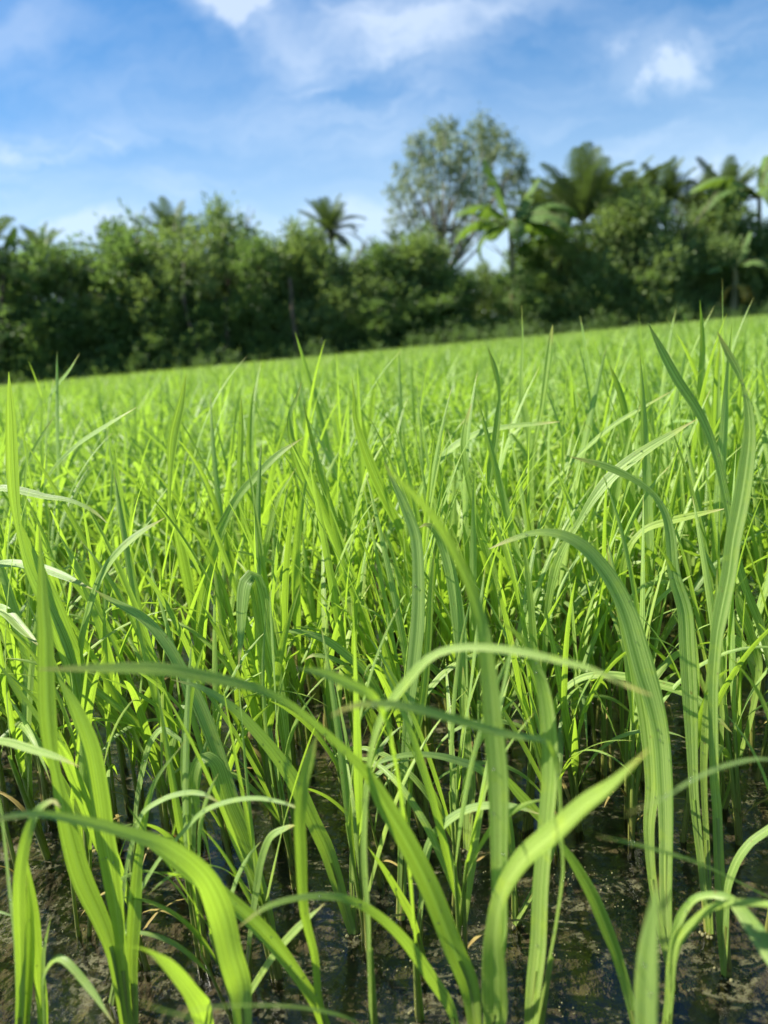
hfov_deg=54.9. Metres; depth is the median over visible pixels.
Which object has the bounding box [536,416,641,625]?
rice plant
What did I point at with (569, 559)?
rice plant
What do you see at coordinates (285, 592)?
rice plant
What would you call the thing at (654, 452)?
rice plant
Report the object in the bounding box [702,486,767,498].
rice plant
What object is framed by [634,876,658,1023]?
rice plant
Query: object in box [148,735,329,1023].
rice plant
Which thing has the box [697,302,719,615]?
rice plant
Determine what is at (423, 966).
rice plant
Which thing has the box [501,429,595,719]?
rice plant
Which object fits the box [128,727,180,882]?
rice plant
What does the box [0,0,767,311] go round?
sky
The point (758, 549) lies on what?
rice plant
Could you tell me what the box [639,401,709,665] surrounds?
rice plant
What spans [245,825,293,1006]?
rice plant
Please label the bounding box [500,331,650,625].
rice plant
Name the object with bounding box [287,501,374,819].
rice plant
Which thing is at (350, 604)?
rice plant
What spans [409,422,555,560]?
rice plant
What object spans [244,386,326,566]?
rice plant
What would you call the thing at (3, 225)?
palm tree
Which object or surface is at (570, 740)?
rice plant
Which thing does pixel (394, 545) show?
rice plant
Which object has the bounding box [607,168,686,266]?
palm tree
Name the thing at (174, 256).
bushy tree
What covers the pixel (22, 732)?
rice plant
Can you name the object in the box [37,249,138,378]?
bushy tree
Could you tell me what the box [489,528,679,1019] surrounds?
rice plant
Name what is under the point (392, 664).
rice plant
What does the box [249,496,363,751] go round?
rice plant
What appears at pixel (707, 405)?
rice plant
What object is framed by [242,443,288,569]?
rice plant
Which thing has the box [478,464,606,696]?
rice plant
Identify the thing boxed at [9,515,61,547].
rice plant
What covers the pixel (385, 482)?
rice plant
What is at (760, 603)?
rice plant
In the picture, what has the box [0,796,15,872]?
rice plant
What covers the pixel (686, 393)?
rice plant
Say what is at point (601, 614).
rice plant
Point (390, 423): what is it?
rice plant
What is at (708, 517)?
rice plant
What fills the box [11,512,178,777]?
rice plant
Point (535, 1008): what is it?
rice plant
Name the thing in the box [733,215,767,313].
bushy tree
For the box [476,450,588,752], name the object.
rice plant
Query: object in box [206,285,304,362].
leafy bush
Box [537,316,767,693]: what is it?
rice plant
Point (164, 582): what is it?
rice plant
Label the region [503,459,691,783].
rice plant
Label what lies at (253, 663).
rice plant
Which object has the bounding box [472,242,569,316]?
bushy tree
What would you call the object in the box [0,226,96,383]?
bushy tree
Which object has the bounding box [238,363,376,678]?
rice plant
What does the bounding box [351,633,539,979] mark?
rice plant
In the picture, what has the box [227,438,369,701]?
rice plant
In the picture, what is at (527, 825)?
rice plant
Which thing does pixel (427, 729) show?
rice plant
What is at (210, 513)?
rice plant
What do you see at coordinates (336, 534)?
rice plant
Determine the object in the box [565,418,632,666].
rice plant
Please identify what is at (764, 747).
rice plant
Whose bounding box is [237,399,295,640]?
rice plant
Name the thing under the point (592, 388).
rice plant
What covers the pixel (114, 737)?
rice plant
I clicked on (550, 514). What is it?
rice plant
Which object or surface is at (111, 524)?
rice plant
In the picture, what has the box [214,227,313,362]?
bushy tree
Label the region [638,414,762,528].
rice plant
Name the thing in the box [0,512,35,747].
rice plant
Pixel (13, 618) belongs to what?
rice plant
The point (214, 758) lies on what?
rice plant
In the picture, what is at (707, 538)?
rice plant
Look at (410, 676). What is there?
rice plant
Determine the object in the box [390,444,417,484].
rice plant
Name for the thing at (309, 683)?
rice plant
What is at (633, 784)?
rice plant
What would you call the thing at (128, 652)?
rice plant
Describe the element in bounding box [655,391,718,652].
rice plant
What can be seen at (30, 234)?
palm tree
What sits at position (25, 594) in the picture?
rice plant
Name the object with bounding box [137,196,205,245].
palm tree
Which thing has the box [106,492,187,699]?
rice plant
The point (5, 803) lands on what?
rice plant
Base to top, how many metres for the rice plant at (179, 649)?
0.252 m
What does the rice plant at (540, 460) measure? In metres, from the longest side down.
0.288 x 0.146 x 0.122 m
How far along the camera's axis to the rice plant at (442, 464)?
0.77 m
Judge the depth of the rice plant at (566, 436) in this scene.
0.73 m
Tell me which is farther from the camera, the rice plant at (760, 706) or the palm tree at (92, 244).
the palm tree at (92, 244)
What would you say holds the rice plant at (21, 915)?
on the water
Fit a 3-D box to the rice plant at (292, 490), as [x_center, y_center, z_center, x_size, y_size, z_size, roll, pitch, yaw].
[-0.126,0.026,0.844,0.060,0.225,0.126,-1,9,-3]
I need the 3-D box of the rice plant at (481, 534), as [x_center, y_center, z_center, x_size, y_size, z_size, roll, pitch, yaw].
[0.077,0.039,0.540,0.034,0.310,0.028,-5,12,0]
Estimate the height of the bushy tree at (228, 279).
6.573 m
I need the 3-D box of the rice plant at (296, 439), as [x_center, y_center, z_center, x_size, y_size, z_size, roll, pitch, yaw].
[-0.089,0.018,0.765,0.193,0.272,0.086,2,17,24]
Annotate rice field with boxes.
[0,312,767,692]
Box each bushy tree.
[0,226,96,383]
[0,248,55,383]
[6,251,61,308]
[15,249,100,316]
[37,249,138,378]
[72,197,197,373]
[100,209,235,370]
[159,244,249,302]
[165,190,277,362]
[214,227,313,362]
[215,234,284,294]
[260,213,363,358]
[270,231,341,298]
[302,233,400,354]
[337,233,432,349]
[385,218,458,345]
[428,256,491,344]
[463,258,506,337]
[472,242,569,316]
[500,230,580,334]
[521,213,616,332]
[575,182,662,329]
[575,231,601,259]
[591,236,664,265]
[599,171,700,327]
[645,187,750,321]
[683,184,767,316]
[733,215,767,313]
[738,216,765,254]
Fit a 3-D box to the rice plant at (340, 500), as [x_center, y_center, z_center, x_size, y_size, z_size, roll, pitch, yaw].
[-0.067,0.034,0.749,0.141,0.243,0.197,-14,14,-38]
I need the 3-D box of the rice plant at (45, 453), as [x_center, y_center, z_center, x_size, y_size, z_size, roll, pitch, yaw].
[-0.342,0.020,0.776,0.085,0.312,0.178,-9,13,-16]
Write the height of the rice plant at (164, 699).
0.232 m
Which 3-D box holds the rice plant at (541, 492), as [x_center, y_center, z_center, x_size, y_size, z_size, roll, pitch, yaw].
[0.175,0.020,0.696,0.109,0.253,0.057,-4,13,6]
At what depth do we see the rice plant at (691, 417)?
0.71 m
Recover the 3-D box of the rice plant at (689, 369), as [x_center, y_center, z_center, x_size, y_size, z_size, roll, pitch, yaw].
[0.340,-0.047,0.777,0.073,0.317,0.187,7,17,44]
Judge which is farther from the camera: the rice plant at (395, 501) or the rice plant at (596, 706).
the rice plant at (395, 501)
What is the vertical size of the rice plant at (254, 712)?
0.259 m
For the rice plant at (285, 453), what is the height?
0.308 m
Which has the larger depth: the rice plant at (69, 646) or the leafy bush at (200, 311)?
the leafy bush at (200, 311)
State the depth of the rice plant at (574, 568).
0.62 m
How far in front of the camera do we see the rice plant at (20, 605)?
0.61 m
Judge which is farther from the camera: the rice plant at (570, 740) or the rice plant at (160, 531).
the rice plant at (160, 531)
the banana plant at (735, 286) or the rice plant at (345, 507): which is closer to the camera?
the rice plant at (345, 507)
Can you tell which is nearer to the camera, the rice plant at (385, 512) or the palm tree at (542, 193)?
the rice plant at (385, 512)
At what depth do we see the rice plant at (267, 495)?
0.65 m
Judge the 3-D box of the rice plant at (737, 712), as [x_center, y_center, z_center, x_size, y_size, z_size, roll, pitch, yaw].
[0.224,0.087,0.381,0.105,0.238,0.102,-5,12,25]
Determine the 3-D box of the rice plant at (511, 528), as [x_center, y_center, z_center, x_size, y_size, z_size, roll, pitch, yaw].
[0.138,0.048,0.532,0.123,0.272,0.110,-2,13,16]
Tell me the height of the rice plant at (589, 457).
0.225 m
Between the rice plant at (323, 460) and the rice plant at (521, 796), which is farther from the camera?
the rice plant at (323, 460)
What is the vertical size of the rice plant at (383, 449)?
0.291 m
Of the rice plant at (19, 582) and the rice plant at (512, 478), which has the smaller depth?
the rice plant at (19, 582)
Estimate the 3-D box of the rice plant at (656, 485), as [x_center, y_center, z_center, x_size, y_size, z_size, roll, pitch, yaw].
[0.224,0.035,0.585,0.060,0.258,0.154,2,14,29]
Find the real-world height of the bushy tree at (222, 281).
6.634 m
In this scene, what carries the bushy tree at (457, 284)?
on the bank
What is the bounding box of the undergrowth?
[0,298,767,385]
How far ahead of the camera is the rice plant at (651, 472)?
0.73 m
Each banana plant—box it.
[0,226,46,383]
[454,159,577,334]
[515,200,598,275]
[689,156,767,256]
[698,232,767,316]
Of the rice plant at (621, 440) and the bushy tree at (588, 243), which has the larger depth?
the bushy tree at (588, 243)
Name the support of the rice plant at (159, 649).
on the water
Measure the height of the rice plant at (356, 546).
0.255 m
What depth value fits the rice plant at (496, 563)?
0.67 m
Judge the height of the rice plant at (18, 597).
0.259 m
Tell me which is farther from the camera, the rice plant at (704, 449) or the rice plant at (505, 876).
the rice plant at (704, 449)
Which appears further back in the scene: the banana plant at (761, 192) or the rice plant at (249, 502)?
the banana plant at (761, 192)
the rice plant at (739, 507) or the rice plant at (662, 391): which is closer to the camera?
the rice plant at (739, 507)
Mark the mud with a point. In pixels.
(584, 970)
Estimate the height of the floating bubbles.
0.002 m
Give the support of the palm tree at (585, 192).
on the bank
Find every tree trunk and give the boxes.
[0,274,7,383]
[181,262,204,366]
[224,296,229,356]
[288,278,298,358]
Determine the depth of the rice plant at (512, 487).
0.73 m
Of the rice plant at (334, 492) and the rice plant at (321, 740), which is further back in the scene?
the rice plant at (334, 492)
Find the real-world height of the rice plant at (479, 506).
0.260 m
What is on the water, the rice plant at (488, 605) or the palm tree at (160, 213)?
the rice plant at (488, 605)
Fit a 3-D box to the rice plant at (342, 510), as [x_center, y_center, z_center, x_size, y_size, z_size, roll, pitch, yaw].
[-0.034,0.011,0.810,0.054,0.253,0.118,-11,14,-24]
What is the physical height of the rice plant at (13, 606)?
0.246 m
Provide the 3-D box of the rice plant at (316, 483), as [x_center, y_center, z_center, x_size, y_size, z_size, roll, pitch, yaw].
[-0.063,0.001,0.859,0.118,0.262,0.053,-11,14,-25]
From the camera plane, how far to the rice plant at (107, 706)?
0.47 m
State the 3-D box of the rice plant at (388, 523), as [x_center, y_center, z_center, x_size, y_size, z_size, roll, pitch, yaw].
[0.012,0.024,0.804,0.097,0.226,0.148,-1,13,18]
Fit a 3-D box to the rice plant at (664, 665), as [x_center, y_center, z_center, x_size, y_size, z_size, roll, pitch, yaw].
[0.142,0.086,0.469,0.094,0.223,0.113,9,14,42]
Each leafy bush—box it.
[0,320,52,382]
[8,310,111,381]
[52,298,161,376]
[118,295,218,371]
[173,297,264,367]
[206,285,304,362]
[284,295,362,355]
[332,295,405,352]
[376,282,459,347]
[477,266,556,339]
[525,266,585,336]
[574,262,665,329]
[639,255,717,324]
[683,269,744,320]
[739,267,767,315]
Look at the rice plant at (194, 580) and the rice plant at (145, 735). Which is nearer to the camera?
the rice plant at (145, 735)
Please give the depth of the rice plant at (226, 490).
0.67 m
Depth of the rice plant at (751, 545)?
0.65 m
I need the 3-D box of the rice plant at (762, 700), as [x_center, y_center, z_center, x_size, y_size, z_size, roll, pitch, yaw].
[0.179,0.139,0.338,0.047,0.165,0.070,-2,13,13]
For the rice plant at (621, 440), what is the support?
on the water
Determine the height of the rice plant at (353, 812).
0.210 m
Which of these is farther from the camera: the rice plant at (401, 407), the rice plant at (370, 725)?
the rice plant at (401, 407)
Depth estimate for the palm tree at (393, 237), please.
41.66 m
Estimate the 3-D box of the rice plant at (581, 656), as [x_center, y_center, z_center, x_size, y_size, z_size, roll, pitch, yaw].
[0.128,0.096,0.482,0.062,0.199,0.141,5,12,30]
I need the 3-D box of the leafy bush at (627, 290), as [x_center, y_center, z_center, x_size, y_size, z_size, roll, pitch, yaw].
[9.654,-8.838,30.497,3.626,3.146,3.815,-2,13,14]
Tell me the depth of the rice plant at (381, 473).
0.80 m
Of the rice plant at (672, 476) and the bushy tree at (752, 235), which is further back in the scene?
the bushy tree at (752, 235)
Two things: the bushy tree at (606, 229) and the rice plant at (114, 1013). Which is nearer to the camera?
the rice plant at (114, 1013)
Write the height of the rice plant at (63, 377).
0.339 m
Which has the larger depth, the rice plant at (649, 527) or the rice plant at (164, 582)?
the rice plant at (164, 582)
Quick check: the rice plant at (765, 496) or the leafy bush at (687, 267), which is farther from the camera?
the leafy bush at (687, 267)
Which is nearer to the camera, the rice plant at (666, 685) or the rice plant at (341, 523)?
the rice plant at (666, 685)
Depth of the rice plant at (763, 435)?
0.66 m
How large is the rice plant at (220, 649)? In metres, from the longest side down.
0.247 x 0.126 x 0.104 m
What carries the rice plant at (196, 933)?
on the water
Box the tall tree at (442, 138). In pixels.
[380,101,536,270]
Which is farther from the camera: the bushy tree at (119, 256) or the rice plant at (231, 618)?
the bushy tree at (119, 256)
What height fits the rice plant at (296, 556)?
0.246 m
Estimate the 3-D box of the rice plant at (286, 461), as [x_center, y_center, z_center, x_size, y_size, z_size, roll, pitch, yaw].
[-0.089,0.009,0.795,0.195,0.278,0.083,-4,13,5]
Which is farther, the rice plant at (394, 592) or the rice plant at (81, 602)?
the rice plant at (81, 602)
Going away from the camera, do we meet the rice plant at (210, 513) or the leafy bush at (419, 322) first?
the rice plant at (210, 513)
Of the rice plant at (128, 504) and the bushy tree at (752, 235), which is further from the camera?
the bushy tree at (752, 235)
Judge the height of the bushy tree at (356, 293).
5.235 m
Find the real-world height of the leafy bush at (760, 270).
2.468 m
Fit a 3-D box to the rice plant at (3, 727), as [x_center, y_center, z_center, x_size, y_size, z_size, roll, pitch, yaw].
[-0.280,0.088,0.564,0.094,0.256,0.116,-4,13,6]
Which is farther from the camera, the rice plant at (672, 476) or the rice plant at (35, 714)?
the rice plant at (672, 476)
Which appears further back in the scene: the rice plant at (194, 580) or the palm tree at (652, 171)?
the palm tree at (652, 171)
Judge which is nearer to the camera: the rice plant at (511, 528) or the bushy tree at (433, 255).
the rice plant at (511, 528)
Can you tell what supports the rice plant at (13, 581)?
on the water
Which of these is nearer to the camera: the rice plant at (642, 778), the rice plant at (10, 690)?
the rice plant at (642, 778)
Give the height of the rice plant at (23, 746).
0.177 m
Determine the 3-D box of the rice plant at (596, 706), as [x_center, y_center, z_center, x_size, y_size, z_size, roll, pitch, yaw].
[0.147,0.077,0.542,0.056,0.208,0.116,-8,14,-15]
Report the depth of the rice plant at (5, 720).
0.53 m
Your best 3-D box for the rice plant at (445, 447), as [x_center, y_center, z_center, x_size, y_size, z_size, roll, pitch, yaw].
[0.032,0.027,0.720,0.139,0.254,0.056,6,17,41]
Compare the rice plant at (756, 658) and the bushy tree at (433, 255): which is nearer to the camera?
the rice plant at (756, 658)
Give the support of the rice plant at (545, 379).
on the water
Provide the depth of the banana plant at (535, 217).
29.52 m
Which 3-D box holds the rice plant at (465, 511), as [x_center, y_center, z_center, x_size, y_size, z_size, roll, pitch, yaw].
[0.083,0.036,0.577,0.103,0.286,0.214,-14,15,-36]
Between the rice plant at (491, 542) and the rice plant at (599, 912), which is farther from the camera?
the rice plant at (491, 542)
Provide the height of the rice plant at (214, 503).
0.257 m
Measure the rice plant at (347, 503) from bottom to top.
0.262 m
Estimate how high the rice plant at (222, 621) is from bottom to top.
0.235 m
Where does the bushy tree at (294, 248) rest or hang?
on the bank
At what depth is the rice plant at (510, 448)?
0.82 m
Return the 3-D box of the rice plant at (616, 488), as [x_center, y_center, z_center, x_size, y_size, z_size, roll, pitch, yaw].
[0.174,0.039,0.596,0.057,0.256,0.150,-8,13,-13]
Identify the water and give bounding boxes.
[0,447,767,1023]
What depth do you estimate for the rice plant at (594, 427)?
0.64 m
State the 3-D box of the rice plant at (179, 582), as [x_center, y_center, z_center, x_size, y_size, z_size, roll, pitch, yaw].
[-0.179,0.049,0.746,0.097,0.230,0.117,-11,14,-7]
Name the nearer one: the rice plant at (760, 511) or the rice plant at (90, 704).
the rice plant at (90, 704)
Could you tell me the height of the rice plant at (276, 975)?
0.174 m
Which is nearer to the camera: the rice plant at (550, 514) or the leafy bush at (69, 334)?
the rice plant at (550, 514)
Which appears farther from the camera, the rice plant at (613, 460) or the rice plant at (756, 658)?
the rice plant at (613, 460)
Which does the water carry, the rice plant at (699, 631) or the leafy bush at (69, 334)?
the rice plant at (699, 631)
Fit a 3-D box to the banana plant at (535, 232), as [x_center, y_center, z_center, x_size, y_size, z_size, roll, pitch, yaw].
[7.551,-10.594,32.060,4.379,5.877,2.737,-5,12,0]
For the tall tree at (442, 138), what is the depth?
38.44 m
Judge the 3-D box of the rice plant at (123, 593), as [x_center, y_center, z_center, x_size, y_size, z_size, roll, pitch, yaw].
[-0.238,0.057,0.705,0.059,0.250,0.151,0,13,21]
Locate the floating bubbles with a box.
[5,601,756,1023]
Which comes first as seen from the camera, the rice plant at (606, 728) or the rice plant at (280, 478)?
the rice plant at (606, 728)
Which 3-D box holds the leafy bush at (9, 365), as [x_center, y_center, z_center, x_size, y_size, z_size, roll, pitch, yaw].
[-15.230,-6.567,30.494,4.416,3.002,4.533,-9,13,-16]
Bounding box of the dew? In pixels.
[8,348,758,1016]
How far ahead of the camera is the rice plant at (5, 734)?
0.47 m
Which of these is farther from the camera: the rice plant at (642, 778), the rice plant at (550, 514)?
the rice plant at (550, 514)
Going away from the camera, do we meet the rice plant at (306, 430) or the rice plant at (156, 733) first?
the rice plant at (156, 733)
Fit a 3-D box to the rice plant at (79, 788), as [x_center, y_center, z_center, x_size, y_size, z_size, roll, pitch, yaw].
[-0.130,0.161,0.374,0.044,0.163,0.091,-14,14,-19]
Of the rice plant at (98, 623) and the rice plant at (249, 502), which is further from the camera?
the rice plant at (249, 502)
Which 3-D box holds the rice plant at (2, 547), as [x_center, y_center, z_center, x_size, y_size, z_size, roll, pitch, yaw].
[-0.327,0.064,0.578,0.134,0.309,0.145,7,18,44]
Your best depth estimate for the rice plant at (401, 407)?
0.83 m
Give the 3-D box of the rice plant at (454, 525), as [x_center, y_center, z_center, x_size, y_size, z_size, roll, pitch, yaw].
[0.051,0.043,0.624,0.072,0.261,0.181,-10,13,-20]
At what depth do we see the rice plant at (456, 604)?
0.44 m
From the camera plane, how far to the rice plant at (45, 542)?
0.54 m
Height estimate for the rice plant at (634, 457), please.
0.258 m
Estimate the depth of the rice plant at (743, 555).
0.65 m
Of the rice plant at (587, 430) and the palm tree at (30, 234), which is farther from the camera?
the palm tree at (30, 234)
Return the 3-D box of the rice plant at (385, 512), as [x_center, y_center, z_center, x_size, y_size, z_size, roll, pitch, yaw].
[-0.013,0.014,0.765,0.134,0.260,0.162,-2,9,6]
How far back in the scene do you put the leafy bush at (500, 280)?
30.16 m
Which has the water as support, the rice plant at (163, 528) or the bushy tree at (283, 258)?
the rice plant at (163, 528)
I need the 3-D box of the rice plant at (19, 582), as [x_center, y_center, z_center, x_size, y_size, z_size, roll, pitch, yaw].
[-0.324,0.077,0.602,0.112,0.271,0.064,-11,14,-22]
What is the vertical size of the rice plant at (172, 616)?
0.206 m
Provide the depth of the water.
0.40 m
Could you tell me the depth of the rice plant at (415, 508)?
0.59 m
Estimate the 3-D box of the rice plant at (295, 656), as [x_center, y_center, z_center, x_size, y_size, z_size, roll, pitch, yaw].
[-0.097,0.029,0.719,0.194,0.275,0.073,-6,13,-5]
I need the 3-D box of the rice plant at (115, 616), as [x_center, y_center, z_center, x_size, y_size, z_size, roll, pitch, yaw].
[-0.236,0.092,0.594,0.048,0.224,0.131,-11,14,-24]
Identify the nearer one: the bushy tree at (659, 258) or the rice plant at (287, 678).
the rice plant at (287, 678)
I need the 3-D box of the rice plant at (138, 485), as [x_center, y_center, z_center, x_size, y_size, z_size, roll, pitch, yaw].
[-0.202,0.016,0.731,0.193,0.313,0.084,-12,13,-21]
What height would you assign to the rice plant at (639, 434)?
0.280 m
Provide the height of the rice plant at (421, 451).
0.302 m
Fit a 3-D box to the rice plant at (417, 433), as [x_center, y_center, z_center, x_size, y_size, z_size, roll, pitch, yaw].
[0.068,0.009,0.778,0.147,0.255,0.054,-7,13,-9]
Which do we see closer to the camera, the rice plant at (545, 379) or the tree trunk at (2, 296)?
the rice plant at (545, 379)
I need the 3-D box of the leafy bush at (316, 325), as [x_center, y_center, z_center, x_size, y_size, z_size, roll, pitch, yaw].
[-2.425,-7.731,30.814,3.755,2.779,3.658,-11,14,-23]
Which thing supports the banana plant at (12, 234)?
on the bank
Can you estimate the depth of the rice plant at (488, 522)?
0.59 m
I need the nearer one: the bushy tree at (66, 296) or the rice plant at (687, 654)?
the rice plant at (687, 654)
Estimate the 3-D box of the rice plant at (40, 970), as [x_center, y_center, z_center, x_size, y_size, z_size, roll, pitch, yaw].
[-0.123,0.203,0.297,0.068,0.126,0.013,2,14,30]
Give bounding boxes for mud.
[0,470,767,1023]
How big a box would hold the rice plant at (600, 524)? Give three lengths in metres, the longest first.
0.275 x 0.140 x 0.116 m
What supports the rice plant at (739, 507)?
on the water
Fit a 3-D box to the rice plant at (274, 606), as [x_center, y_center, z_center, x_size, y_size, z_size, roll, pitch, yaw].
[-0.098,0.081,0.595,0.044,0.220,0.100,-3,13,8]
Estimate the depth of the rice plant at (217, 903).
0.27 m
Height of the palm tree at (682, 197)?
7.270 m
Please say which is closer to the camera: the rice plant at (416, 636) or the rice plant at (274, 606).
the rice plant at (416, 636)
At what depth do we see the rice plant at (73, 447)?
0.62 m
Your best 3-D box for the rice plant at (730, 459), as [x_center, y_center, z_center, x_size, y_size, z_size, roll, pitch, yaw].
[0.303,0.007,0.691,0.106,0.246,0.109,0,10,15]
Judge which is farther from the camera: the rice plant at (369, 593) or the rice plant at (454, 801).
the rice plant at (369, 593)
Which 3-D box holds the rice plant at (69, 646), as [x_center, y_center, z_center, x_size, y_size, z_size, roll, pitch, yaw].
[-0.160,0.080,0.427,0.084,0.322,0.022,-5,12,0]
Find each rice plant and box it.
[0,358,98,626]
[0,380,90,625]
[0,411,139,660]
[0,429,172,791]
[0,438,129,616]
[0,442,75,759]
[0,455,125,741]
[0,473,100,694]
[0,475,176,873]
[0,483,138,660]
[0,485,106,644]
[0,511,204,834]
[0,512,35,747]
[0,529,72,748]
[0,549,133,798]
[0,561,89,789]
[0,586,65,831]
[0,593,137,914]
[0,622,67,737]
[0,622,121,863]
[0,661,60,825]
[0,716,19,772]
[0,737,78,766]
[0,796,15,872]
[0,799,60,1023]
[0,810,323,1023]
[1,464,129,713]
[2,579,149,853]
[2,646,11,716]
[3,458,149,795]
[5,372,163,904]
[6,473,328,854]
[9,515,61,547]
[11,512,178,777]
[12,440,61,695]
[16,407,136,585]
[21,494,75,633]
[22,510,241,861]
[24,441,183,758]
[27,863,113,1023]
[29,530,175,815]
[30,353,79,477]
[32,491,129,815]
[36,482,209,727]
[37,466,649,1023]
[37,525,184,1023]
[41,645,129,948]
[49,434,162,694]
[50,432,155,690]
[50,509,142,747]
[55,444,201,698]
[57,731,183,981]
[65,430,138,599]
[81,356,270,665]
[85,459,215,698]
[95,590,286,983]
[102,558,292,785]
[103,641,212,980]
[105,450,294,814]
[105,562,308,852]
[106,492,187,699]
[108,790,294,1023]
[121,946,213,1023]
[123,418,190,625]
[123,773,259,1023]
[125,482,172,733]
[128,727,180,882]
[132,395,320,637]
[136,1001,358,1023]
[141,484,305,813]
[141,540,270,889]
[142,430,211,656]
[145,491,303,772]
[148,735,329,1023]
[149,415,236,690]
[149,668,319,990]
[151,456,240,664]
[158,443,335,858]
[164,341,362,622]
[165,448,238,669]
[166,399,253,618]
[167,375,301,778]
[167,596,327,895]
[171,679,412,957]
[174,440,288,659]
[174,446,287,673]
[178,422,336,616]
[180,517,283,792]
[181,396,380,675]
[189,386,296,563]
[194,364,301,628]
[195,441,311,583]
[198,435,379,653]
[210,449,321,735]
[213,442,316,712]
[218,457,362,786]
[222,394,371,606]
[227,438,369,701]
[232,485,299,749]
[233,401,391,731]
[233,410,339,601]
[236,570,307,878]
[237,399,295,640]
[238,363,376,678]
[239,892,458,1023]
[241,501,365,768]
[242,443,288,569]
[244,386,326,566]
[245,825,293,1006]
[248,419,398,653]
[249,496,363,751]
[250,443,387,671]
[255,354,415,554]
[271,666,406,898]
[272,495,321,667]
[277,629,397,850]
[279,404,357,622]
[279,444,409,770]
[280,449,293,602]
[287,381,351,665]
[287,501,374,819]
[290,476,434,829]
[291,426,400,717]
[292,473,432,822]
[295,333,440,544]
[296,668,424,1023]
[299,472,523,850]
[300,432,419,668]
[302,415,516,779]
[304,414,408,667]
[309,463,467,785]
[310,443,394,568]
[321,595,466,972]
[323,432,391,749]
[328,570,516,919]
[329,417,449,663]
[331,409,385,548]
[331,621,563,1023]
[332,353,449,517]
[338,423,397,562]
[340,397,416,640]
[347,376,417,535]
[347,462,408,646]
[349,471,494,799]
[351,445,439,635]
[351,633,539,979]
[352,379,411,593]
[361,643,651,1023]
[365,388,470,727]
[368,415,462,741]
[368,801,538,984]
[369,420,480,555]
[370,365,458,663]
[371,371,555,720]
[371,397,480,509]
[371,470,436,614]
[372,465,575,747]
[373,751,556,947]
[375,413,511,710]
[376,451,460,589]
[379,414,507,608]
[380,427,579,675]
[382,443,436,617]
[384,462,433,945]
[385,433,485,728]
[387,403,516,600]
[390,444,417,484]
[391,541,561,794]
[392,393,459,697]
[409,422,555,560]
[415,407,523,625]
[419,523,475,864]
[423,446,470,703]
[425,449,607,844]
[427,390,542,616]
[430,381,608,690]
[431,368,549,685]
[432,593,632,871]
[436,578,684,843]
[446,420,553,622]
[448,422,523,530]
[451,346,606,683]
[460,348,502,752]
[468,466,504,662]
[472,426,612,736]
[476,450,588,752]
[477,398,661,683]
[478,382,593,552]
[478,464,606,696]
[478,489,605,732]
[484,415,543,565]
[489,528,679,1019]
[498,484,600,744]
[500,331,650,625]
[501,411,556,615]
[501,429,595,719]
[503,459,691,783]
[508,411,622,611]
[511,397,686,669]
[514,510,668,716]
[516,416,661,657]
[517,383,618,573]
[518,319,552,607]
[518,419,640,616]
[521,443,612,648]
[527,476,708,833]
[533,429,634,588]
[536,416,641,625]
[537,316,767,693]
[538,449,681,741]
[540,420,694,793]
[541,342,691,599]
[541,389,621,641]
[542,377,670,626]
[544,364,669,622]
[545,391,709,628]
[553,321,732,688]
[553,671,732,733]
[557,381,641,642]
[558,406,669,704]
[558,840,634,1023]
[560,474,639,738]
[561,317,709,552]
[563,509,627,794]
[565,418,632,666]
[568,343,687,518]
[568,461,688,670]
[568,522,709,791]
[569,388,670,625]
[569,456,717,961]
[585,355,755,639]
[588,398,741,681]
[590,383,687,610]
[597,757,767,896]
[605,365,767,652]
[607,389,710,661]
[607,502,767,860]
[615,368,682,619]
[617,468,767,780]
[618,508,723,779]
[624,358,767,717]
[630,307,713,611]
[630,371,732,608]
[634,390,711,670]
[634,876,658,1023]
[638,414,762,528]
[638,569,767,765]
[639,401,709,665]
[640,456,767,712]
[642,538,767,854]
[648,323,767,667]
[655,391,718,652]
[659,426,767,601]
[662,891,767,1023]
[667,319,766,456]
[668,284,767,616]
[677,335,751,620]
[681,383,767,551]
[691,436,767,602]
[692,445,767,852]
[692,452,767,608]
[692,456,766,640]
[694,430,767,792]
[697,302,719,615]
[697,410,767,625]
[697,621,765,653]
[699,502,767,676]
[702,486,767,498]
[707,509,766,654]
[708,332,767,1005]
[713,387,767,554]
[719,584,762,828]
[725,657,767,932]
[744,525,767,589]
[748,702,767,715]
[756,361,767,416]
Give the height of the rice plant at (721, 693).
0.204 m
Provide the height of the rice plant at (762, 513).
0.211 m
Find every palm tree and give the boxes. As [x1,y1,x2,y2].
[0,215,36,269]
[0,222,80,305]
[84,225,133,251]
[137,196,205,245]
[298,193,366,285]
[381,228,406,243]
[494,182,564,250]
[506,173,597,256]
[521,141,652,274]
[593,155,681,234]
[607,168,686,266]
[633,156,704,244]
[671,163,720,218]
[684,155,763,202]
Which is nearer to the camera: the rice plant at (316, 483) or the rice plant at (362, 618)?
the rice plant at (362, 618)
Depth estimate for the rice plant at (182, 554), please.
0.51 m
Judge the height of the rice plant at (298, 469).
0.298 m
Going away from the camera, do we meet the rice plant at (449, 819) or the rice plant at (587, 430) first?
the rice plant at (449, 819)
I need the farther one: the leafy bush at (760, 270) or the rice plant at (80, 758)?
the leafy bush at (760, 270)
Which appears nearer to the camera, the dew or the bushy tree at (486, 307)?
the dew
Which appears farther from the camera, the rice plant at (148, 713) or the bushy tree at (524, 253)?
the bushy tree at (524, 253)
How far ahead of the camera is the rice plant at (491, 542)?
0.57 m
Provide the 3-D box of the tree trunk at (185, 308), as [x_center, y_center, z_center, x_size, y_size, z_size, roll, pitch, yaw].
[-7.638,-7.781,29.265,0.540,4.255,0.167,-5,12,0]
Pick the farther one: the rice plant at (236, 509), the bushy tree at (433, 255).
the bushy tree at (433, 255)
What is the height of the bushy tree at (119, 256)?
7.866 m

